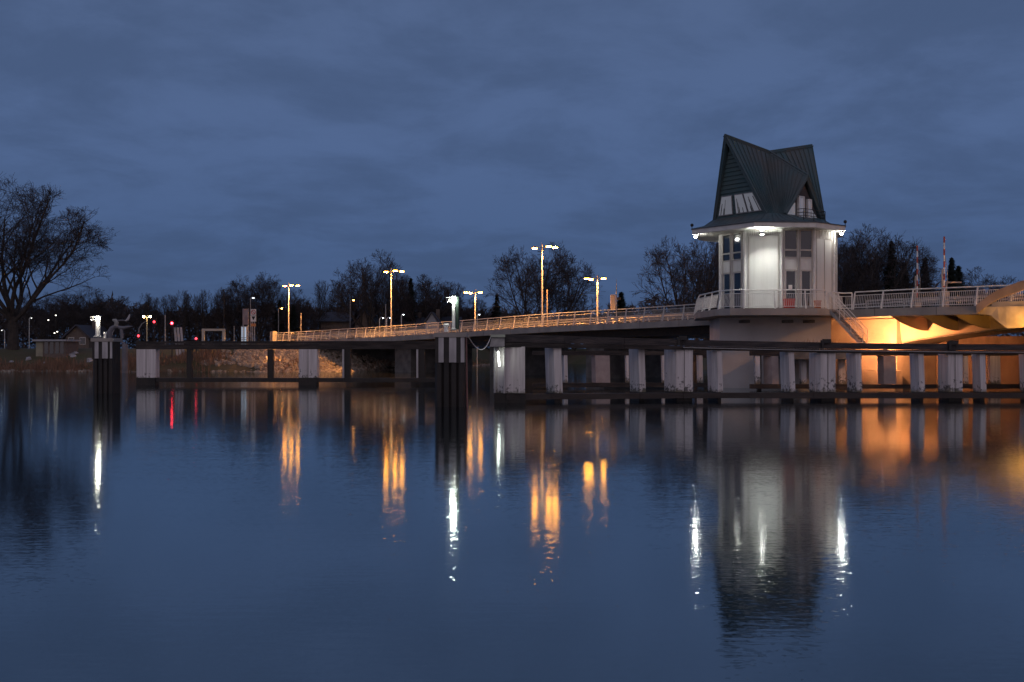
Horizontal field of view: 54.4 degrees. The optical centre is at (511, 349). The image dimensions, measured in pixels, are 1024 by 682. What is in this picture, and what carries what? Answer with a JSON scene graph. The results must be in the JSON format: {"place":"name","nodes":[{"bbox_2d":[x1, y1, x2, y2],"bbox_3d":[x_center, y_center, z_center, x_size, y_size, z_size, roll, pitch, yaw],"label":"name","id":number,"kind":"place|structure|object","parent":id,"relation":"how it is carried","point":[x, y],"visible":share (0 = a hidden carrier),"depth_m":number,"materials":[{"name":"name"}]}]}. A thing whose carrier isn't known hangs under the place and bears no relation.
{"place":"outdoors","nodes":[
{"label":"outdoors","id":0,"kind":"place"},
{"bbox_2d":[0,348,706,371],"bbox_3d":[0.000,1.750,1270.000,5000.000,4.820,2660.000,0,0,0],"label":"ground","id":1,"kind":"structure","parent":0,"point":[21,354],"depth_m":117.90,"materials":[{"name":"brown plant"}]},
{"bbox_2d":[14,292,67,338],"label":"bare tree","id":2,"kind":"object","parent":1,"relation":"on","point":[47,299],"visible":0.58,"depth_m":174.50,"materials":[{"name":"brown plant"}]},
{"bbox_2d":[11,351,92,362],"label":"pale stones","id":3,"kind":"object","parent":1,"relation":"on","point":[72,354],"visible":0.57,"depth_m":116.75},
{"bbox_2d":[32,339,81,357],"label":"hut","id":4,"kind":"object","parent":1,"relation":"on","point":[54,348],"visible":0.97,"depth_m":117.97,"materials":[{"name":"grey concrete"}]},
{"bbox_2d":[0,174,115,349],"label":"bare tree","id":5,"kind":"object","parent":1,"relation":"on","point":[12,315],"visible":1,"depth_m":120.89,"materials":[{"name":"brown plant"}]},
{"bbox_2d":[36,294,97,338],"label":"bare tree","id":6,"kind":"object","parent":1,"relation":"on","point":[74,319],"visible":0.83,"depth_m":162.85,"materials":[{"name":"brown plant"}]},
{"bbox_2d":[50,287,123,337],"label":"bare tree","id":7,"kind":"object","parent":1,"relation":"on","point":[82,297],"visible":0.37,"depth_m":168.10,"materials":[{"name":"brown plant"}]},
{"bbox_2d":[61,321,115,347],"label":"house","id":8,"kind":"structure","parent":1,"relation":"on","point":[85,334],"depth_m":150.00,"materials":[{"name":"brown metal"}]},
{"bbox_2d":[89,295,114,324],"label":"bare tree","id":9,"kind":"object","parent":1,"relation":"on","point":[98,297],"visible":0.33,"depth_m":169.45,"materials":[{"name":"brown plant"}]},
{"bbox_2d":[74,295,157,340],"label":"bare tree","id":10,"kind":"object","parent":1,"relation":"on","point":[114,315],"visible":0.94,"depth_m":159.03,"materials":[{"name":"brown plant"}]},
{"bbox_2d":[137,292,153,340],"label":"bare tree","id":11,"kind":"object","parent":1,"relation":"on","point":[147,295],"visible":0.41,"depth_m":167.28,"materials":[{"name":"brown plant"}]},
{"bbox_2d":[145,297,162,340],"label":"bare tree","id":12,"kind":"object","parent":1,"relation":"on","point":[151,309],"visible":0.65,"depth_m":164.94,"materials":[{"name":"brown plant"}]},
{"bbox_2d":[153,297,169,340],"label":"bare tree","id":13,"kind":"object","parent":1,"relation":"on","point":[159,318],"visible":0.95,"depth_m":165.34,"materials":[{"name":"brown plant"}]},
{"bbox_2d":[160,294,174,340],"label":"bare tree","id":14,"kind":"object","parent":1,"relation":"on","point":[168,319],"visible":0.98,"depth_m":165.31,"materials":[{"name":"brown plant"}]},
{"bbox_2d":[166,296,183,339],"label":"bare tree","id":15,"kind":"object","parent":1,"relation":"on","point":[173,317],"visible":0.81,"depth_m":167.47,"materials":[{"name":"brown plant"}]},
{"bbox_2d":[172,289,193,340],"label":"bare tree","id":16,"kind":"object","parent":1,"relation":"on","point":[186,311],"visible":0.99,"depth_m":166.42,"materials":[{"name":"brown plant"}]},
{"bbox_2d":[180,293,200,340],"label":"bare tree","id":17,"kind":"object","parent":1,"relation":"on","point":[189,331],"visible":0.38,"depth_m":170.38,"materials":[{"name":"brown plant"}]},
{"bbox_2d":[187,296,207,340],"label":"bare tree","id":18,"kind":"object","parent":1,"relation":"on","point":[196,320],"visible":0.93,"depth_m":166.87,"materials":[{"name":"brown plant"}]},
{"bbox_2d":[194,289,217,340],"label":"bare tree","id":19,"kind":"object","parent":1,"relation":"on","point":[201,309],"visible":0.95,"depth_m":166.33,"materials":[{"name":"brown plant"}]},
{"bbox_2d":[205,296,221,340],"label":"bare tree","id":20,"kind":"object","parent":1,"relation":"on","point":[212,316],"visible":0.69,"depth_m":167.48,"materials":[{"name":"brown plant"}]},
{"bbox_2d":[202,329,224,350],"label":"portal frame","id":21,"kind":"object","parent":1,"relation":"on","point":[204,330],"visible":0.59,"depth_m":115.86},
{"bbox_2d":[209,290,227,340],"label":"bare tree","id":22,"kind":"object","parent":1,"relation":"on","point":[221,307],"visible":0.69,"depth_m":166.33,"materials":[{"name":"brown plant"}]},
{"bbox_2d":[224,297,234,340],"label":"bare tree","id":23,"kind":"object","parent":1,"relation":"on","point":[229,323],"visible":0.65,"depth_m":165.87,"materials":[{"name":"brown plant"}]},
{"bbox_2d":[195,284,275,340],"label":"bare tree","id":24,"kind":"object","parent":1,"relation":"on","point":[240,323],"visible":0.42,"depth_m":167.63,"materials":[{"name":"brown plant"}]},
{"bbox_2d":[241,326,247,340],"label":"kiosk","id":25,"kind":"object","parent":1,"relation":"on","point":[245,333],"visible":0.4,"depth_m":118.00,"materials":[{"name":"metal"}]},
{"bbox_2d":[0,349,489,371],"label":"stones","id":26,"kind":"object","parent":1,"relation":"on","point":[325,355],"visible":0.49,"depth_m":114.00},
{"bbox_2d":[0,349,489,371],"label":"reeds","id":27,"kind":"object","parent":1,"relation":"on","point":[51,364],"visible":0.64,"depth_m":111.71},
{"bbox_2d":[243,309,248,340],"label":"notice board","id":28,"kind":"object","parent":1,"relation":"on","point":[245,316],"visible":0.88,"depth_m":116.95,"materials":[{"name":"metal"}]},
{"bbox_2d":[251,309,255,340],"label":"waterway sign","id":29,"kind":"object","parent":1,"relation":"on","point":[253,315],"visible":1,"depth_m":116.97,"materials":[{"name":"metal"}]},
{"bbox_2d":[218,271,301,340],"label":"bare tree","id":30,"kind":"object","parent":1,"relation":"on","point":[253,291],"visible":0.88,"depth_m":163.06,"materials":[{"name":"brown plant"}]},
{"bbox_2d":[271,300,287,340],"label":"conifer","id":31,"kind":"object","parent":1,"relation":"on","point":[276,317],"visible":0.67,"depth_m":161.73,"materials":[{"name":"green plant"}]},
{"bbox_2d":[285,305,301,340],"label":"conifer","id":32,"kind":"object","parent":1,"relation":"on","point":[293,321],"visible":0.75,"depth_m":159.74,"materials":[{"name":"green plant"}]},
{"bbox_2d":[261,289,331,340],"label":"bare tree","id":33,"kind":"object","parent":1,"relation":"on","point":[300,313],"visible":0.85,"depth_m":163.04,"materials":[{"name":"brown plant"}]},
{"bbox_2d":[308,280,334,336],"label":"bare tree","id":34,"kind":"object","parent":1,"relation":"on","point":[321,296],"visible":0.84,"depth_m":170.21,"materials":[{"name":"brown plant"}]},
{"bbox_2d":[318,307,356,339],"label":"house","id":35,"kind":"structure","parent":1,"relation":"on","point":[336,324],"depth_m":165.00,"materials":[{"name":"white metal"}]},
{"bbox_2d":[323,280,368,316],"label":"bare tree","id":36,"kind":"object","parent":1,"relation":"on","point":[330,308],"visible":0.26,"depth_m":170.70,"materials":[{"name":"brown plant"}]},
{"bbox_2d":[351,307,380,337],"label":"tree","id":37,"kind":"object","parent":1,"relation":"on","point":[364,322],"depth_m":160.00,"materials":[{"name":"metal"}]},
{"bbox_2d":[329,249,411,337],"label":"bare tree","id":38,"kind":"object","parent":1,"relation":"on","point":[381,283],"visible":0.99,"depth_m":157.12,"materials":[{"name":"brown plant"}]},
{"bbox_2d":[358,266,409,322],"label":"bare tree","id":39,"kind":"object","parent":1,"relation":"on","point":[380,297],"visible":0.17,"depth_m":167.27,"materials":[{"name":"brown plant"}]},
{"bbox_2d":[378,317,399,336],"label":"house","id":40,"kind":"structure","parent":1,"relation":"on","point":[383,328],"depth_m":165.00,"materials":[{"name":"white metal"}]},
{"bbox_2d":[404,278,417,320],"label":"conifer","id":41,"kind":"object","parent":1,"relation":"on","point":[412,286],"visible":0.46,"depth_m":164.85,"materials":[{"name":"green plant"}]},
{"bbox_2d":[397,312,425,335],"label":"house","id":42,"kind":"structure","parent":1,"relation":"on","point":[408,326],"depth_m":163.10,"materials":[{"name":"white metal"}]},
{"bbox_2d":[388,274,451,318],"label":"bare tree","id":43,"kind":"object","parent":1,"relation":"on","point":[432,292],"visible":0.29,"depth_m":171.12,"materials":[{"name":"brown plant"}]},
{"bbox_2d":[383,275,474,330],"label":"bare tree","id":44,"kind":"object","parent":1,"relation":"on","point":[431,302],"visible":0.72,"depth_m":163.91,"materials":[{"name":"brown plant"}]},
{"bbox_2d":[421,309,442,333],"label":"house","id":45,"kind":"structure","parent":1,"relation":"on","point":[432,317],"depth_m":158.00,"materials":[{"name":"white metal"}]},
{"bbox_2d":[440,317,461,331],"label":"house","id":46,"kind":"structure","parent":1,"relation":"on","point":[444,319],"depth_m":164.51,"materials":[{"name":"white metal"}]},
{"bbox_2d":[440,295,491,331],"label":"bare tree","id":47,"kind":"object","parent":1,"relation":"on","point":[467,313],"visible":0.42,"depth_m":169.23,"materials":[{"name":"brown plant"}]},
{"bbox_2d":[467,305,502,348],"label":"bare tree","id":48,"kind":"object","parent":1,"relation":"on","point":[482,317],"visible":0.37,"depth_m":170.79,"materials":[{"name":"brown plant"}]},
{"bbox_2d":[487,294,502,348],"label":"conifer","id":49,"kind":"object","parent":1,"relation":"on","point":[496,313],"visible":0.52,"depth_m":164.79,"materials":[{"name":"green plant"}]},
{"bbox_2d":[0,281,1023,350],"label":"wood","id":50,"kind":"object","parent":1,"relation":"on","point":[24,338],"visible":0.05,"depth_m":181.99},
{"bbox_2d":[488,306,535,328],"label":"bare tree","id":51,"kind":"object","parent":1,"relation":"on","point":[516,311],"visible":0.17,"depth_m":170.21,"materials":[{"name":"brown plant"}]},
{"bbox_2d":[482,240,605,356],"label":"bare tree","id":52,"kind":"object","parent":1,"relation":"on","point":[566,274],"visible":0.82,"depth_m":142.64,"materials":[{"name":"brown plant"}]},
{"bbox_2d":[611,292,628,322],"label":"conifer","id":53,"kind":"object","parent":1,"relation":"on","point":[621,303],"visible":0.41,"depth_m":149.72,"materials":[{"name":"green plant"}]},
{"bbox_2d":[623,303,661,322],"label":"bare tree","id":54,"kind":"object","parent":1,"relation":"on","point":[631,313],"visible":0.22,"depth_m":168.86,"materials":[{"name":"brown plant"}]},
{"bbox_2d":[270,280,1023,383],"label":"bridge","id":55,"kind":"structure","parent":1,"relation":"on","point":[980,322],"depth_m":66.86,"materials":[{"name":"concrete"}]},
{"bbox_2d":[283,283,299,340],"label":"street lamp","id":56,"kind":"object","parent":55,"relation":"on","point":[288,285],"visible":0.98,"depth_m":125.25,"materials":[{"name":"metal"}]},
{"bbox_2d":[384,268,403,336],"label":"street lamp","id":57,"kind":"object","parent":55,"relation":"on","point":[391,271],"visible":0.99,"depth_m":106.63,"materials":[{"name":"metal"}]},
{"bbox_2d":[464,289,481,330],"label":"street lamp","id":58,"kind":"object","parent":55,"relation":"on","point":[475,292],"visible":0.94,"depth_m":114.47,"materials":[{"name":"metal"}]},
{"bbox_2d":[275,303,705,340],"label":"bridge railing","id":59,"kind":"object","parent":55,"relation":"on","point":[543,322],"visible":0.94,"depth_m":91.42,"materials":[{"name":"metal"}]},
{"bbox_2d":[298,311,699,340],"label":"crash barrier","id":60,"kind":"object","parent":55,"relation":"on","point":[539,323],"visible":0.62,"depth_m":90.61,"materials":[{"name":"metal"}]},
{"bbox_2d":[532,243,557,326],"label":"street lamp","id":61,"kind":"object","parent":55,"relation":"on","point":[541,247],"visible":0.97,"depth_m":87.46,"materials":[{"name":"metal"}]},
{"bbox_2d":[584,275,605,323],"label":"street lamp","id":62,"kind":"object","parent":55,"relation":"on","point":[597,278],"visible":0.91,"depth_m":98.81,"materials":[{"name":"metal"}]},
{"bbox_2d":[611,279,620,315],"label":"signal mast","id":63,"kind":"object","parent":55,"relation":"on","point":[614,298],"visible":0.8,"depth_m":95.96,"materials":[{"name":"metal"}]},
{"bbox_2d":[362,297,1023,337],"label":"bridge railing","id":64,"kind":"object","parent":55,"relation":"on","point":[687,316],"visible":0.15,"depth_m":93.97,"materials":[{"name":"metal"}]},
{"bbox_2d":[913,245,921,306],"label":"barrier boom","id":65,"kind":"object","parent":55,"relation":"on","point":[916,284],"visible":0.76,"depth_m":68.79,"materials":[{"name":"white metal"}]},
{"bbox_2d":[852,285,1022,309],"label":"bridge railing","id":66,"kind":"object","parent":55,"relation":"on","point":[912,302],"visible":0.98,"depth_m":59.70,"materials":[{"name":"white metal"}]},
{"bbox_2d":[939,236,948,306],"bbox_3d":[26.854,-4.747,61.852,0.442,4.504,0.400,0,0,0],"label":"barrier boom","id":67,"kind":"object","parent":55,"relation":"on","point":[943,279],"visible":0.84,"depth_m":61.82,"materials":[{"name":"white metal"}]},
{"bbox_2d":[866,294,1023,308],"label":"crash barrier","id":68,"kind":"object","parent":55,"relation":"on","point":[904,299],"visible":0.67,"depth_m":61.25,"materials":[{"name":"metal"}]},
{"bbox_2d":[650,300,689,321],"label":"bare tree","id":69,"kind":"object","parent":1,"relation":"on","point":[666,312],"visible":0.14,"depth_m":166.30,"materials":[{"name":"brown plant"}]},
{"bbox_2d":[631,235,718,370],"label":"bare tree","id":70,"kind":"object","parent":1,"relation":"on","point":[698,282],"visible":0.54,"depth_m":111.05,"materials":[{"name":"brown plant"}]},
{"bbox_2d":[686,241,718,357],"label":"bare tree","id":71,"kind":"object","parent":1,"relation":"on","point":[697,245],"visible":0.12,"depth_m":125.56,"materials":[{"name":"brown plant"}]},
{"bbox_2d":[837,230,881,309],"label":"bare tree","id":72,"kind":"object","parent":1,"relation":"on","point":[850,239],"visible":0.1,"depth_m":123.03,"materials":[{"name":"brown plant"}]},
{"bbox_2d":[837,223,918,309],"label":"bare tree","id":73,"kind":"object","parent":1,"relation":"on","point":[845,266],"visible":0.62,"depth_m":115.76,"materials":[{"name":"brown plant"}]},
{"bbox_2d":[837,235,942,309],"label":"bare tree","id":74,"kind":"object","parent":1,"relation":"on","point":[931,264],"visible":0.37,"depth_m":120.11,"materials":[{"name":"brown plant"}]},
{"bbox_2d":[879,241,902,307],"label":"conifer","id":75,"kind":"object","parent":1,"relation":"on","point":[889,286],"visible":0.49,"depth_m":117.72,"materials":[{"name":"green plant"}]},
{"bbox_2d":[918,258,934,306],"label":"conifer","id":76,"kind":"object","parent":1,"relation":"on","point":[929,304],"visible":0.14,"depth_m":124.75,"materials":[{"name":"green plant"}]},
{"bbox_2d":[945,257,962,306],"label":"conifer","id":77,"kind":"object","parent":1,"relation":"on","point":[952,273],"visible":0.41,"depth_m":123.72,"materials":[{"name":"green plant"}]},
{"bbox_2d":[953,266,967,305],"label":"conifer","id":78,"kind":"object","parent":1,"relation":"on","point":[959,275],"visible":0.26,"depth_m":125.70,"materials":[{"name":"green plant"}]},
{"bbox_2d":[936,266,1023,306],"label":"bare tree","id":79,"kind":"object","parent":1,"relation":"on","point":[986,280],"visible":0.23,"depth_m":134.93,"materials":[{"name":"brown plant"}]},
{"bbox_2d":[0,364,1023,681],"bbox_3d":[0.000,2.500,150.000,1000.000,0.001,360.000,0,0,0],"label":"water","id":80,"kind":"structure","parent":0,"point":[284,532],"depth_m":13.43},
{"bbox_2d":[91,338,122,393],"bbox_3d":[-23.026,1.685,56.566,1.272,4.630,1.332,0,0,0],"label":"mooring post","id":81,"kind":"object","parent":80,"relation":"in","point":[106,363],"visible":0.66,"depth_m":56.01,"materials":[{"name":"metal"}]},
{"bbox_2d":[90,315,102,336],"bbox_3d":[-23.499,-1.291,56.356,0.589,1.228,0.603,0,0,0],"label":"beacon lamp","id":82,"kind":"object","parent":81,"relation":"on","point":[97,328],"visible":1,"depth_m":56.27,"materials":[{"name":"metal"}]},
{"bbox_2d":[107,314,132,372],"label":"sculpture","id":83,"kind":"object","parent":80,"relation":"in","point":[111,329],"visible":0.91,"depth_m":104.31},
{"bbox_2d":[136,341,434,384],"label":"fender wall","id":84,"kind":"structure","parent":80,"relation":"in","point":[147,362],"depth_m":69.00,"materials":[{"name":"metal"}]},
{"bbox_2d":[434,332,467,406],"bbox_3d":[-2.676,1.640,43.632,1.403,4.720,1.463,0,0,0],"label":"mooring post","id":85,"kind":"object","parent":80,"relation":"in","point":[450,376],"visible":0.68,"depth_m":43.00,"materials":[{"name":"metal"}]},
{"bbox_2d":[446,296,458,329],"bbox_3d":[-2.585,-1.581,43.467,0.321,1.518,0.731,0,0,33],"label":"beacon lamp","id":86,"kind":"object","parent":85,"relation":"on","point":[455,315],"visible":1,"depth_m":43.58,"materials":[{"name":"metal"}]},
{"bbox_2d":[465,337,467,406],"bbox_3d":[-1.972,1.382,43.400,0.136,3.837,0.090,0,0,0],"label":"marker pole","id":87,"kind":"object","parent":80,"relation":"in","point":[466,372],"visible":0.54,"depth_m":43.37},
{"bbox_2d":[532,351,707,386],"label":"fender wall","id":88,"kind":"structure","parent":80,"relation":"in","point":[600,363],"depth_m":63.03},
{"bbox_2d":[489,334,1023,402],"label":"fender wall","id":89,"kind":"structure","parent":80,"relation":"in","point":[509,379],"depth_m":48.00,"materials":[{"name":"metal"}]},
{"bbox_2d":[690,134,846,387],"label":"control tower","id":90,"kind":"structure","parent":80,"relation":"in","point":[768,226],"depth_m":62.85,"materials":[{"name":"paint"}]},
{"bbox_2d":[718,195,733,216],"bbox_3d":[13.726,-9.229,64.045,0.378,1.242,1.335,0,0,-38],"label":"window frame","id":91,"kind":"structure","parent":90,"relation":"in","point":[726,204],"depth_m":63.91,"materials":[{"name":"metal"}]},
{"bbox_2d":[722,233,730,308],"bbox_3d":[13.807,-4.950,64.052,0.070,4.900,0.850,0,0,-27],"label":"window frame","id":92,"kind":"structure","parent":90,"relation":"in","point":[726,238],"depth_m":64.06,"materials":[{"name":"white glass"}]},
{"bbox_2d":[732,232,741,307],"bbox_3d":[14.274,-4.950,63.116,0.070,4.900,0.942,0,0,-27],"label":"window frame","id":93,"kind":"structure","parent":90,"relation":"in","point":[736,237],"depth_m":63.12,"materials":[{"name":"white glass"}]},
{"bbox_2d":[734,193,747,213],"bbox_3d":[14.496,-9.229,63.060,0.378,1.242,0.920,0,0,-38],"label":"window frame","id":94,"kind":"structure","parent":90,"relation":"in","point":[740,205],"depth_m":63.02,"materials":[{"name":"metal"}]},
{"bbox_2d":[743,192,761,211],"bbox_3d":[15.076,-9.229,62.317,0.378,1.242,1.260,0,0,-38],"label":"window frame","id":95,"kind":"structure","parent":90,"relation":"in","point":[752,204],"depth_m":62.32,"materials":[{"name":"metal"}]},
{"bbox_2d":[693,289,828,315],"bbox_3d":[13.834,-3.034,65.121,5.797,1.189,13.288,0,0,-27],"label":"platform railing","id":96,"kind":"object","parent":90,"relation":"on","point":[699,301],"visible":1,"depth_m":60.23,"materials":[{"name":"white metal"}]},
{"bbox_2d":[783,299,794,307],"bbox_3d":[16.875,-2.781,60.600,0.622,0.582,0.440,0,0,0],"label":"storage box","id":97,"kind":"object","parent":90,"relation":"on","point":[791,302],"visible":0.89,"depth_m":60.40,"materials":[{"name":"red paint"}]},
{"bbox_2d":[783,229,797,307],"bbox_3d":[17.211,-4.950,61.483,0.900,4.900,0.070,0,0,-6],"label":"window frame","id":98,"kind":"structure","parent":90,"relation":"in","point":[790,236],"depth_m":61.49,"materials":[{"name":"white glass"}]},
{"bbox_2d":[797,196,804,216],"bbox_3d":[18.246,-8.850,62.907,0.600,1.640,0.180,0,0,-38],"label":"balcony door","id":99,"kind":"structure","parent":90,"relation":"in","point":[800,199],"depth_m":62.85,"materials":[{"name":"white metal"}]},
{"bbox_2d":[799,229,812,307],"bbox_3d":[18.183,-4.950,61.585,0.855,4.900,0.070,0,0,-6],"label":"window frame","id":100,"kind":"structure","parent":90,"relation":"in","point":[805,236],"depth_m":61.59,"materials":[{"name":"white glass"}]},
{"bbox_2d":[806,199,811,217],"bbox_3d":[18.916,-8.790,63.430,0.420,1.520,0.180,0,0,-38],"label":"balcony door","id":101,"kind":"structure","parent":90,"relation":"in","point":[808,201],"depth_m":63.35,"materials":[{"name":"white metal"}]},
{"bbox_2d":[835,233,835,308],"bbox_3d":[20.615,-4.950,63.528,0.070,4.900,0.850,0,0,21],"label":"window frame","id":102,"kind":"structure","parent":90,"relation":"in","point":[835,233],"depth_m":63.86,"materials":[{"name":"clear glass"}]},
{"bbox_2d":[836,235,836,309],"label":"window frame","id":103,"kind":"structure","parent":90,"relation":"in","point":[836,235],"depth_m":64.53,"materials":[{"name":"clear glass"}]},
{"bbox_2d":[831,291,852,310],"bbox_3d":[20.749,-3.034,63.038,2.143,1.189,0.692,0,0,-39],"label":"platform railing","id":104,"kind":"object","parent":90,"relation":"on","point":[838,296],"visible":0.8,"depth_m":63.31,"materials":[{"name":"white metal"}]},
{"bbox_2d":[828,293,867,342],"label":"stairs","id":105,"kind":"structure","parent":90,"relation":"attached to","point":[834,314],"depth_m":60.54,"materials":[{"name":"metal"}]},
{"bbox_2d":[749,351,1019,389],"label":"fender wall","id":106,"kind":"structure","parent":80,"relation":"in","point":[886,362],"depth_m":60.53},
{"bbox_2d":[778,352,861,358],"bbox_3d":[18.590,0.380,61.550,4.422,0.440,4.700,0,0,0],"label":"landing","id":107,"kind":"object","parent":106,"relation":"attached to","point":[801,355],"visible":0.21,"depth_m":59.20,"materials":[{"name":"concrete"}]},
{"bbox_2d":[0,0,1023,348],"label":"sky","id":108,"kind":"structure","parent":0,"point":[296,141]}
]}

